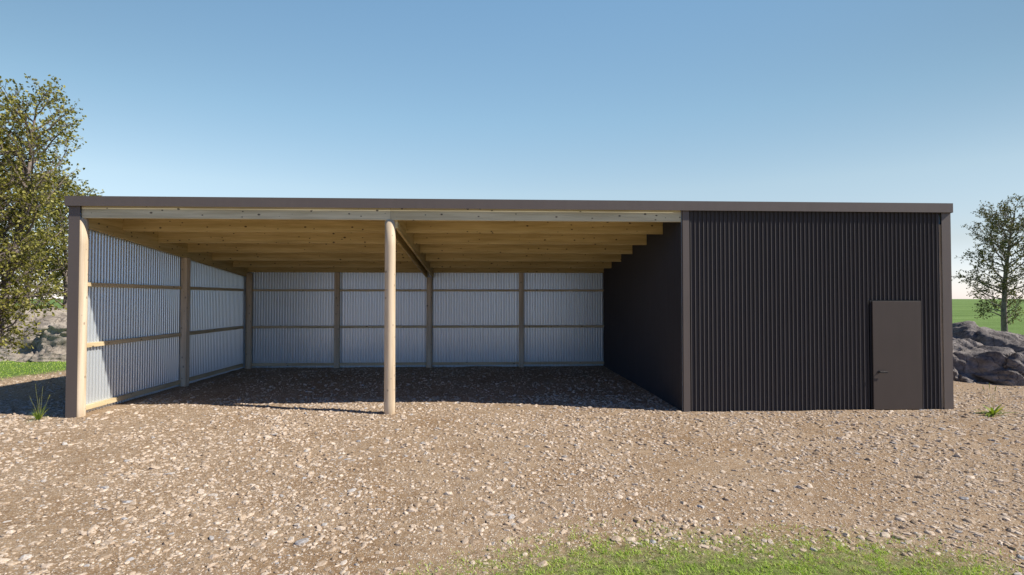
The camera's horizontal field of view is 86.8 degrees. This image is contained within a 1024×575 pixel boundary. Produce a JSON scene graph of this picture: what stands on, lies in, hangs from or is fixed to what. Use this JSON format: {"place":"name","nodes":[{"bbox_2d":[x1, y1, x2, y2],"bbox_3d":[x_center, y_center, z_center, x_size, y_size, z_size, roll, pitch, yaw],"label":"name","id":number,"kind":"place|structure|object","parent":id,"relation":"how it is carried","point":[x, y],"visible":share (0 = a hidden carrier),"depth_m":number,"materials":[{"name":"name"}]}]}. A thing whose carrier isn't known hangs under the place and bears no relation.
{"place":"outdoors","nodes":[
{"label":"outdoors","id":0,"kind":"place"},
{"bbox_2d":[0,360,65,379],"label":"grass","id":1,"kind":"structure","parent":0,"point":[43,366],"depth_m":16.11,"materials":[{"name":"green plant"}]},
{"bbox_2d":[0,299,1023,574],"bbox_3d":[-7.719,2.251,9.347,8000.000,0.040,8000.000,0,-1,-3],"label":"ground","id":2,"kind":"structure","parent":0,"point":[438,557],"depth_m":6.10,"materials":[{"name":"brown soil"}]},
{"bbox_2d":[0,307,66,361],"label":"rock outcrop","id":3,"kind":"object","parent":2,"relation":"on","point":[48,343],"visible":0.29,"depth_m":17.98,"materials":[{"name":"grey stone"}]},
{"bbox_2d":[0,167,67,309],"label":"broadleaf tree","id":4,"kind":"object","parent":2,"relation":"on","point":[56,274],"visible":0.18,"depth_m":21.00,"materials":[{"name":"green plant"}]},
{"bbox_2d":[26,384,49,423],"bbox_3d":[-8.027,1.960,9.211,0.445,0.645,0.459,1,-2,-43],"label":"grass tuft","id":5,"kind":"object","parent":2,"relation":"on","point":[38,416],"visible":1,"depth_m":9.20,"materials":[{"name":"green plant"}]},
{"bbox_2d":[0,73,86,360],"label":"broadleaf tree","id":6,"kind":"object","parent":2,"relation":"on","point":[12,261],"visible":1,"depth_m":13.34,"materials":[{"name":"green plant"}]},
{"bbox_2d":[6,164,104,308],"bbox_3d":[-17.983,-1.082,21.902,3.805,7.480,3.858,0,-1,-10],"label":"broadleaf tree","id":7,"kind":"object","parent":2,"relation":"on","point":[66,187],"visible":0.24,"depth_m":21.35,"materials":[{"name":"green plant"}]},
{"bbox_2d":[65,196,953,417],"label":"farm shed","id":8,"kind":"structure","parent":2,"relation":"on","point":[708,306],"depth_m":10.52,"materials":[{"name":"brown metal"}]},
{"bbox_2d":[872,301,922,409],"bbox_3d":[7.146,1.255,10.015,0.932,2.000,0.078,0,-1,-3],"label":"door","id":9,"kind":"structure","parent":8,"relation":"in","point":[896,325],"depth_m":10.03,"materials":[{"name":"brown metal"}]},
{"bbox_2d":[389,518,1023,574],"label":"grass","id":10,"kind":"structure","parent":2,"relation":"on","point":[637,570],"depth_m":4.24,"materials":[{"name":"green plant"}]},
{"bbox_2d":[952,321,1023,385],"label":"rock outcrop","id":11,"kind":"object","parent":2,"relation":"on","point":[984,354],"visible":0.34,"depth_m":13.66,"materials":[{"name":"grey stone"}]},
{"bbox_2d":[953,193,1023,331],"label":"broadleaf tree","id":12,"kind":"object","parent":2,"relation":"on","point":[996,227],"visible":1,"depth_m":25.71,"materials":[{"name":"green plant"}]},
{"bbox_2d":[974,383,1015,417],"bbox_3d":[8.545,2.025,9.593,0.750,0.661,0.632,0,-1,-3],"label":"weed","id":13,"kind":"object","parent":2,"relation":"on","point":[992,411],"visible":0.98,"depth_m":9.58,"materials":[{"name":"green plant"}]},
{"bbox_2d":[0,0,1023,298],"label":"sky","id":14,"kind":"structure","parent":0,"point":[867,101],"materials":[{"name":"blue"}]}
]}

